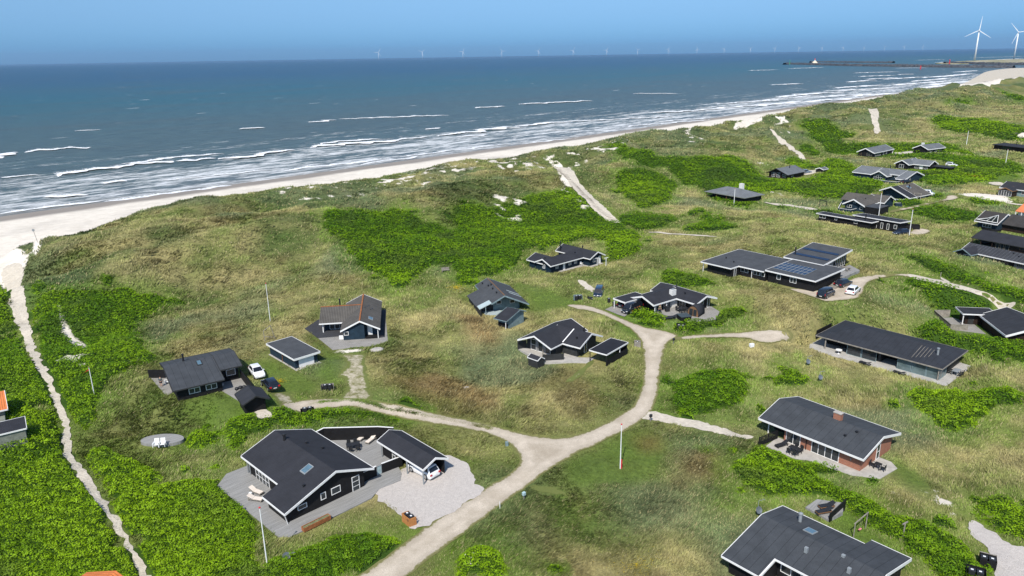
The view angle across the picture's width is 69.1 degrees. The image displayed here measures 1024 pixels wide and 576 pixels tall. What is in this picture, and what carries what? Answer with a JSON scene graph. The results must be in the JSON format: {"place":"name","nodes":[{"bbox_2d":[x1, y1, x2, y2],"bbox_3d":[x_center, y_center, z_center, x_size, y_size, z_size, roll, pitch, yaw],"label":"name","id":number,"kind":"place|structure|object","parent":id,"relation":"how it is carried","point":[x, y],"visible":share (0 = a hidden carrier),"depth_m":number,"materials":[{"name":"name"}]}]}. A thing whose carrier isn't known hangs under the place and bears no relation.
{"place":"outdoors","nodes":[
{"label":"outdoors","id":0,"kind":"place"},
{"bbox_2d":[1,263,151,575],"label":"sand path","id":1,"kind":"structure","parent":0,"point":[11,281],"depth_m":116.24,"materials":[{"name":"sand"}]},
{"bbox_2d":[151,375,172,394],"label":"patio","id":2,"kind":"structure","parent":0,"point":[167,389],"depth_m":114.91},
{"bbox_2d":[222,378,246,400],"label":"patio","id":3,"kind":"structure","parent":0,"point":[229,388],"depth_m":114.59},
{"bbox_2d":[255,409,271,417],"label":"sand path","id":4,"kind":"structure","parent":0,"point":[263,413],"depth_m":105.65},
{"bbox_2d":[247,373,295,405],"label":"worn track","id":5,"kind":"structure","parent":0,"point":[281,397],"depth_m":112.09,"materials":[{"name":"sand"}]},
{"bbox_2d":[248,363,265,378],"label":"parked car","id":6,"kind":"object","parent":5,"relation":"on","point":[256,370],"visible":1,"depth_m":117.74,"materials":[{"name":"white paint"}]},
{"bbox_2d":[260,377,279,390],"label":"parked car","id":7,"kind":"object","parent":5,"relation":"on","point":[270,384],"visible":1,"depth_m":112.75,"materials":[{"name":"black paint"}]},
{"bbox_2d":[318,309,387,349],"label":"patio","id":8,"kind":"structure","parent":0,"point":[334,343],"depth_m":131.73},
{"bbox_2d":[319,294,381,339],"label":"summer house","id":9,"kind":"structure","parent":8,"relation":"on","point":[359,317],"depth_m":136.86,"materials":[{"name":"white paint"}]},
{"bbox_2d":[379,310,385,337],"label":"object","id":10,"kind":"structure","parent":8,"relation":"on","point":[382,325],"depth_m":140.11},
{"bbox_2d":[338,353,372,400],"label":"worn track","id":11,"kind":"structure","parent":0,"point":[353,374],"depth_m":118.64,"materials":[{"name":"sand"}]},
{"bbox_2d":[281,304,677,575],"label":"gravel road","id":12,"kind":"structure","parent":0,"point":[538,455],"depth_m":99.72,"materials":[{"name":"gravel"}]},
{"bbox_2d":[0,76,1023,575],"bbox_3d":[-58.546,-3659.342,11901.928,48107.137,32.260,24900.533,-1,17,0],"label":"ground","id":13,"kind":"structure","parent":0,"point":[16,230],"depth_m":137.33,"materials":[{"name":"plant"}]},
{"bbox_2d":[0,390,7,421],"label":"summer house","id":14,"kind":"structure","parent":13,"relation":"on","point":[3,405],"depth_m":103.60,"materials":[{"name":"orange tile"}]},
{"bbox_2d":[0,416,27,449],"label":"garden shed","id":15,"kind":"structure","parent":13,"relation":"on","point":[14,429],"depth_m":97.86,"materials":[{"name":"black fabric"}]},
{"bbox_2d":[82,570,122,575],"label":"summer house","id":16,"kind":"structure","parent":13,"relation":"on","point":[107,573],"depth_m":71.03,"materials":[{"name":"orange tile"}]},
{"bbox_2d":[148,370,165,377],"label":"board fence","id":17,"kind":"object","parent":13,"relation":"on","point":[155,373],"visible":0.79,"depth_m":117.80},
{"bbox_2d":[141,434,184,446],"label":"oval deck","id":18,"kind":"structure","parent":13,"relation":"on","point":[173,439],"depth_m":101.17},
{"bbox_2d":[159,348,242,401],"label":"summer house","id":19,"kind":"structure","parent":13,"relation":"on","point":[194,376],"depth_m":113.64,"materials":[{"name":"fabric"}]},
{"bbox_2d":[234,385,269,413],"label":"garden shed","id":20,"kind":"structure","parent":13,"relation":"on","point":[250,399],"depth_m":106.33,"materials":[{"name":"wood"}]},
{"bbox_2d":[266,336,320,370],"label":"garage","id":21,"kind":"structure","parent":13,"relation":"on","point":[292,352],"depth_m":123.28,"materials":[{"name":"grey fabric"}]},
{"bbox_2d":[299,355,313,366],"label":"garage door","id":22,"kind":"structure","parent":21,"relation":"in","point":[306,361],"depth_m":121.81,"materials":[{"name":"white paint"}]},
{"bbox_2d":[218,440,401,536],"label":"wooden deck","id":23,"kind":"structure","parent":13,"relation":"on","point":[236,484],"depth_m":89.53,"materials":[{"name":"wood"}]},
{"bbox_2d":[241,429,373,523],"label":"summer house","id":24,"kind":"structure","parent":23,"relation":"on","point":[300,472],"depth_m":89.37,"materials":[{"name":"black fabric"}]},
{"bbox_2d":[255,469,269,487],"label":"window","id":25,"kind":"structure","parent":24,"relation":"in","point":[261,477],"depth_m":91.62,"materials":[{"name":"white paint"}]},
{"bbox_2d":[351,474,359,490],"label":"door","id":26,"kind":"structure","parent":24,"relation":"in","point":[355,480],"depth_m":89.77,"materials":[{"name":"white paint"}]},
{"bbox_2d":[301,513,330,531],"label":"planter box","id":27,"kind":"object","parent":23,"relation":"on","point":[316,522],"visible":1,"depth_m":83.29,"materials":[{"name":"wood"}]},
{"bbox_2d":[316,426,393,439],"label":"privacy screen","id":28,"kind":"object","parent":23,"relation":"on","point":[345,433],"visible":0.67,"depth_m":101.58,"materials":[{"name":"white paint"}]},
{"bbox_2d":[305,320,342,337],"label":"wooden deck","id":29,"kind":"structure","parent":13,"relation":"on","point":[315,328],"depth_m":136.91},
{"bbox_2d":[363,466,376,481],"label":"board fence","id":30,"kind":"object","parent":13,"relation":"on","point":[369,474],"visible":0.54,"depth_m":92.16,"materials":[{"name":"white paint"}]},
{"bbox_2d":[381,456,403,472],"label":"board fence","id":31,"kind":"object","parent":13,"relation":"on","point":[393,463],"visible":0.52,"depth_m":94.28,"materials":[{"name":"white paint"}]},
{"bbox_2d":[376,455,483,528],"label":"gravel yard","id":32,"kind":"structure","parent":13,"relation":"on","point":[453,488],"depth_m":89.35,"materials":[{"name":"gravel"}]},
{"bbox_2d":[402,511,416,526],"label":"bin enclosure","id":33,"kind":"object","parent":32,"relation":"on","point":[408,522],"visible":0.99,"depth_m":82.98,"materials":[{"name":"orange wood"}]},
{"bbox_2d":[377,429,448,484],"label":"carport","id":34,"kind":"object","parent":32,"relation":"on","point":[415,452],"visible":0.85,"depth_m":94.34,"materials":[{"name":"black fabric"}]},
{"bbox_2d":[408,463,440,479],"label":"parked car","id":35,"kind":"object","parent":32,"relation":"on","point":[432,470],"visible":0.66,"depth_m":92.14,"materials":[{"name":"white paint"}]},
{"bbox_2d":[454,544,512,575],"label":"rose bush","id":36,"kind":"object","parent":13,"relation":"on","point":[491,548],"visible":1,"depth_m":76.13,"materials":[{"name":"green plant"}]},
{"bbox_2d":[467,278,528,315],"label":"summer house","id":37,"kind":"structure","parent":13,"relation":"on","point":[489,294],"depth_m":150.84,"materials":[{"name":"grey fabric"}]},
{"bbox_2d":[493,307,525,328],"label":"garden shed","id":38,"kind":"structure","parent":13,"relation":"on","point":[508,317],"depth_m":140.81,"materials":[{"name":"black fabric"}]},
{"bbox_2d":[0,90,1023,575],"bbox_3d":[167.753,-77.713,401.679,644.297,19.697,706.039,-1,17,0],"label":"rose thicket","id":39,"kind":"object","parent":13,"relation":"on","point":[102,342],"visible":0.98,"depth_m":114.67,"materials":[{"name":"green plant"}]},
{"bbox_2d":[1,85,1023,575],"bbox_3d":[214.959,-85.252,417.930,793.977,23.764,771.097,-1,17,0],"label":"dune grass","id":40,"kind":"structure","parent":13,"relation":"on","point":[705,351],"depth_m":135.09,"materials":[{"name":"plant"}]},
{"bbox_2d":[518,348,545,356],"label":"patio","id":41,"kind":"structure","parent":13,"relation":"on","point":[527,351],"depth_m":128.88,"materials":[{"name":"concrete"}]},
{"bbox_2d":[527,353,544,368],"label":"garden shed","id":42,"kind":"structure","parent":13,"relation":"on","point":[535,361],"depth_m":123.67,"materials":[{"name":"black wood"}]},
{"bbox_2d":[543,353,563,360],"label":"board fence","id":43,"kind":"object","parent":13,"relation":"on","point":[547,357],"visible":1,"depth_m":124.94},
{"bbox_2d":[517,318,602,356],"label":"summer house","id":44,"kind":"structure","parent":13,"relation":"on","point":[571,336],"depth_m":127.95,"materials":[{"name":"black wood"}]},
{"bbox_2d":[526,241,605,272],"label":"summer house","id":45,"kind":"structure","parent":13,"relation":"on","point":[568,256],"depth_m":179.26,"materials":[{"name":"black wood"}]},
{"bbox_2d":[593,284,603,296],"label":"parked van","id":46,"kind":"object","parent":13,"relation":"on","point":[598,290],"visible":0.98,"depth_m":156.67,"materials":[{"name":"blue paint"}]},
{"bbox_2d":[589,338,627,365],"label":"carport","id":47,"kind":"object","parent":13,"relation":"on","point":[607,347],"visible":1,"depth_m":125.09,"materials":[{"name":"fabric"}]},
{"bbox_2d":[613,292,640,307],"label":"carport","id":48,"kind":"object","parent":13,"relation":"on","point":[625,298],"visible":0.75,"depth_m":149.53,"materials":[{"name":"black fabric"}]},
{"bbox_2d":[630,306,667,327],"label":"rose bush","id":49,"kind":"object","parent":13,"relation":"on","point":[650,312],"visible":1,"depth_m":143.71,"materials":[{"name":"green plant"}]},
{"bbox_2d":[631,282,716,311],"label":"summer house","id":50,"kind":"structure","parent":13,"relation":"on","point":[663,295],"depth_m":149.10,"materials":[{"name":"black fabric"}]},
{"bbox_2d":[666,368,753,415],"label":"rose bush","id":51,"kind":"object","parent":13,"relation":"on","point":[695,381],"visible":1,"depth_m":113.93,"materials":[{"name":"green plant"}]},
{"bbox_2d":[704,183,764,202],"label":"summer house","id":52,"kind":"structure","parent":13,"relation":"on","point":[740,192],"depth_m":251.55,"materials":[{"name":"grey stone"}]},
{"bbox_2d":[758,429,777,444],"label":"slatted screen","id":53,"kind":"object","parent":13,"relation":"on","point":[767,437],"visible":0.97,"depth_m":101.33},
{"bbox_2d":[701,242,852,291],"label":"summer house","id":54,"kind":"structure","parent":13,"relation":"on","point":[813,266],"depth_m":163.01,"materials":[{"name":"black wood"}]},
{"bbox_2d":[766,165,806,178],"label":"summer house","id":55,"kind":"structure","parent":13,"relation":"on","point":[792,171],"depth_m":294.78,"materials":[{"name":"grey stone"}]},
{"bbox_2d":[762,365,810,386],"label":"rose bush","id":56,"kind":"object","parent":13,"relation":"on","point":[792,372],"visible":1,"depth_m":118.03,"materials":[{"name":"green plant"}]},
{"bbox_2d":[721,505,911,575],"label":"summer house","id":57,"kind":"structure","parent":13,"relation":"on","point":[782,540],"depth_m":75.05,"materials":[{"name":"fabric"}]},
{"bbox_2d":[780,564,801,575],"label":"window","id":58,"kind":"structure","parent":57,"relation":"in","point":[784,569],"depth_m":74.45,"materials":[{"name":"white paint"}]},
{"bbox_2d":[805,499,842,521],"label":"wooden deck","id":59,"kind":"structure","parent":13,"relation":"on","point":[812,507],"depth_m":86.03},
{"bbox_2d":[758,396,900,470],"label":"summer house","id":60,"kind":"structure","parent":13,"relation":"on","point":[851,441],"depth_m":99.03,"materials":[{"name":"fabric"}]},
{"bbox_2d":[786,431,800,445],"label":"window","id":61,"kind":"structure","parent":60,"relation":"in","point":[792,438],"depth_m":100.93,"materials":[{"name":"glass"}]},
{"bbox_2d":[811,441,839,461],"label":"window","id":62,"kind":"structure","parent":60,"relation":"in","point":[826,452],"depth_m":97.54,"materials":[{"name":"glass"}]},
{"bbox_2d":[766,437,896,478],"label":"patio","id":63,"kind":"structure","parent":13,"relation":"on","point":[867,471],"depth_m":96.00,"materials":[{"name":"concrete"}]},
{"bbox_2d":[828,499,845,522],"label":"board fence","id":64,"kind":"object","parent":13,"relation":"on","point":[836,510],"visible":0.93,"depth_m":85.00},
{"bbox_2d":[840,265,859,278],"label":"wooden deck","id":65,"kind":"structure","parent":13,"relation":"on","point":[846,274],"depth_m":162.13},
{"bbox_2d":[816,211,910,231],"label":"summer house","id":66,"kind":"structure","parent":13,"relation":"on","point":[865,221],"depth_m":214.28,"materials":[{"name":"black wood"}]},
{"bbox_2d":[840,190,895,211],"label":"summer house","id":67,"kind":"structure","parent":13,"relation":"on","point":[858,201],"depth_m":235.31,"materials":[{"name":"white paint"}]},
{"bbox_2d":[857,144,893,156],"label":"summer house","id":68,"kind":"structure","parent":13,"relation":"on","point":[879,150],"depth_m":345.90,"materials":[{"name":"grey stone"}]},
{"bbox_2d":[864,204,888,214],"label":"garage","id":69,"kind":"structure","parent":13,"relation":"on","point":[872,209],"depth_m":227.68,"materials":[{"name":"black wood"}]},
{"bbox_2d":[852,165,924,183],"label":"summer house","id":70,"kind":"structure","parent":13,"relation":"on","point":[883,174],"depth_m":286.22,"materials":[{"name":"grey stone"}]},
{"bbox_2d":[879,183,931,199],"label":"summer house","id":71,"kind":"structure","parent":13,"relation":"on","point":[906,191],"depth_m":252.03,"materials":[{"name":"white paint"}]},
{"bbox_2d":[894,158,954,170],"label":"summer house","id":72,"kind":"structure","parent":13,"relation":"on","point":[915,163],"depth_m":311.99,"materials":[{"name":"grey stone"}]},
{"bbox_2d":[912,143,945,152],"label":"summer house","id":73,"kind":"structure","parent":13,"relation":"on","point":[926,148],"depth_m":353.91,"materials":[{"name":"grey stone"}]},
{"bbox_2d":[934,310,967,329],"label":"board fence","id":74,"kind":"object","parent":13,"relation":"on","point":[941,314],"visible":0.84,"depth_m":143.31,"materials":[{"name":"brown wood"}]},
{"bbox_2d":[944,317,984,333],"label":"patio","id":75,"kind":"structure","parent":13,"relation":"on","point":[973,328],"depth_m":142.89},
{"bbox_2d":[955,307,991,324],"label":"carport","id":76,"kind":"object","parent":13,"relation":"on","point":[968,315],"depth_m":143.81,"materials":[{"name":"black wood"}]},
{"bbox_2d":[978,551,996,570],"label":"bin enclosure","id":77,"kind":"object","parent":13,"relation":"on","point":[993,565],"visible":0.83,"depth_m":76.43,"materials":[{"name":"brown wood"}]},
{"bbox_2d":[953,242,1023,269],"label":"summer house","id":78,"kind":"structure","parent":13,"relation":"on","point":[1013,259],"depth_m":179.88,"materials":[{"name":"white paint"}]},
{"bbox_2d":[969,520,1023,575],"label":"gravel yard","id":79,"kind":"structure","parent":13,"relation":"on","point":[1010,559],"depth_m":79.31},
{"bbox_2d":[971,229,1023,253],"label":"summer house","id":80,"kind":"structure","parent":13,"relation":"on","point":[1009,242],"depth_m":188.60,"materials":[{"name":"black fabric"}]},
{"bbox_2d":[974,210,1023,233],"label":"summer house","id":81,"kind":"structure","parent":13,"relation":"on","point":[998,220],"depth_m":208.94,"materials":[{"name":"black paint"}]},
{"bbox_2d":[978,307,1023,343],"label":"summer house","id":82,"kind":"structure","parent":13,"relation":"on","point":[1006,322],"depth_m":137.14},
{"bbox_2d":[992,143,1023,152],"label":"summer house","id":83,"kind":"structure","parent":13,"relation":"on","point":[1011,147],"depth_m":356.12,"materials":[{"name":"black wood"}]},
{"bbox_2d":[0,48,1023,216],"bbox_3d":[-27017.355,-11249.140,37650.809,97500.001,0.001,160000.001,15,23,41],"label":"sea","id":84,"kind":"structure","parent":0,"point":[119,114],"depth_m":998.61,"materials":[{"name":"liquid"}]},
{"bbox_2d":[0,56,1021,213],"bbox_3d":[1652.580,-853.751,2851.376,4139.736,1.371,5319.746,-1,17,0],"label":"surf","id":85,"kind":"structure","parent":84,"relation":"on","point":[258,154],"depth_m":558.89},
{"bbox_2d":[809,61,894,62],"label":"harbour mole","id":86,"kind":"object","parent":84,"relation":"in","point":[856,61],"visible":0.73,"depth_m":3762.79},
{"bbox_2d":[782,62,1015,67],"bbox_3d":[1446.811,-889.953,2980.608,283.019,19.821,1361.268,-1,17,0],"label":"harbour mole","id":87,"kind":"object","parent":84,"relation":"in","point":[946,66],"visible":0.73,"depth_m":2690.95},
{"bbox_2d":[943,61,1023,64],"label":"harbour mole","id":88,"kind":"object","parent":84,"relation":"in","point":[1000,63],"visible":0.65,"depth_m":2853.14},
{"bbox_2d":[0,0,1023,64],"label":"sky","id":89,"kind":"structure","parent":0,"point":[31,31],"materials":[{"name":"blue"}]},
{"bbox_2d":[530,485,565,495],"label":"worn track","id":90,"kind":"structure","parent":0,"point":[550,489],"depth_m":89.90,"materials":[{"name":"green plant"}]},
{"bbox_2d":[544,353,594,363],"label":"patio","id":91,"kind":"structure","parent":0,"point":[568,358],"depth_m":124.89,"materials":[{"name":"concrete"}]},
{"bbox_2d":[566,360,593,381],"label":"worn track","id":92,"kind":"structure","parent":0,"point":[578,374],"depth_m":120.55,"materials":[{"name":"green plant"}]},
{"bbox_2d":[554,167,618,222],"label":"beach stairs path","id":93,"kind":"structure","parent":0,"point":[604,212],"depth_m":253.16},
{"bbox_2d":[605,305,627,315],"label":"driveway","id":94,"kind":"structure","parent":0,"point":[616,310],"depth_m":148.70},
{"bbox_2d":[621,299,643,313],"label":"parked van","id":95,"kind":"object","parent":94,"relation":"on","point":[629,307],"visible":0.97,"depth_m":147.07,"materials":[{"name":"black paint"}]},
{"bbox_2d":[655,305,719,321],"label":"patio","id":96,"kind":"structure","parent":0,"point":[710,311],"depth_m":146.80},
{"bbox_2d":[687,303,704,316],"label":"barrel sauna","id":97,"kind":"structure","parent":96,"relation":"on","point":[696,310],"depth_m":144.73,"materials":[{"name":"brown wood"}]},
{"bbox_2d":[642,411,752,438],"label":"sand path","id":98,"kind":"structure","parent":0,"point":[666,418],"depth_m":105.46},
{"bbox_2d":[675,329,793,342],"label":"gravel road","id":99,"kind":"structure","parent":0,"point":[769,336],"depth_m":133.84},
{"bbox_2d":[770,129,804,159],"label":"sand path","id":100,"kind":"structure","parent":0,"point":[784,142],"depth_m":394.06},
{"bbox_2d":[868,108,880,133],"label":"sand path","id":101,"kind":"structure","parent":0,"point":[875,117],"depth_m":468.53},
{"bbox_2d":[809,338,970,385],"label":"patio","id":102,"kind":"structure","parent":0,"point":[887,364],"depth_m":126.98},
{"bbox_2d":[816,320,967,380],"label":"summer house","id":103,"kind":"structure","parent":102,"relation":"on","point":[925,358],"depth_m":126.93,"materials":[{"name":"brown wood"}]},
{"bbox_2d":[846,345,861,357],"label":"window","id":104,"kind":"structure","parent":103,"relation":"in","point":[851,350],"depth_m":129.79,"materials":[{"name":"grey glass"}]},
{"bbox_2d":[861,349,876,361],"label":"window","id":105,"kind":"structure","parent":103,"relation":"in","point":[866,354],"depth_m":127.97,"materials":[{"name":"grey glass"}]},
{"bbox_2d":[897,359,911,371],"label":"window","id":106,"kind":"structure","parent":103,"relation":"in","point":[904,365],"depth_m":123.55,"materials":[{"name":"grey glass"}]},
{"bbox_2d":[911,362,926,375],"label":"window","id":107,"kind":"structure","parent":103,"relation":"in","point":[919,369],"depth_m":121.93,"materials":[{"name":"teal glass"}]},
{"bbox_2d":[925,366,938,379],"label":"window","id":108,"kind":"structure","parent":103,"relation":"in","point":[931,372],"depth_m":120.46,"materials":[{"name":"teal glass"}]},
{"bbox_2d":[779,273,1008,305],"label":"gravel road","id":109,"kind":"structure","parent":0,"point":[861,282],"depth_m":152.42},
{"bbox_2d":[816,286,835,298],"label":"parked van","id":110,"kind":"object","parent":109,"relation":"on","point":[825,292],"visible":1,"depth_m":147.51,"materials":[{"name":"black paint"}]},
{"bbox_2d":[833,278,852,287],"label":"parked car","id":111,"kind":"object","parent":109,"relation":"on","point":[842,282],"visible":0.98,"depth_m":154.44,"materials":[{"name":"black paint"}]},
{"bbox_2d":[845,285,860,294],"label":"parked car","id":112,"kind":"object","parent":109,"relation":"on","point":[852,289],"visible":1,"depth_m":149.50,"materials":[{"name":"white paint"}]},
{"bbox_2d":[889,195,957,211],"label":"gravel road","id":113,"kind":"structure","parent":0,"point":[950,197],"depth_m":241.36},
{"bbox_2d":[907,274,1015,308],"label":"path","id":114,"kind":"structure","parent":0,"point":[1011,304],"depth_m":150.69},
{"bbox_2d":[935,59,1023,63],"bbox_3d":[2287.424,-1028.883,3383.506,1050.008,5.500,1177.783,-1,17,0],"label":"shore","id":115,"kind":"structure","parent":0,"point":[1011,60],"depth_m":3446.43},
{"bbox_2d":[963,68,1023,83],"bbox_3d":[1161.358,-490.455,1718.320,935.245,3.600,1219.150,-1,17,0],"label":"beach","id":116,"kind":"structure","parent":0,"point":[1002,74],"depth_m":1706.05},
{"bbox_2d":[997,181,1023,196],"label":"summer house","id":117,"kind":"structure","parent":0,"point":[1010,189],"depth_m":252.02,"materials":[{"name":"black wood"}]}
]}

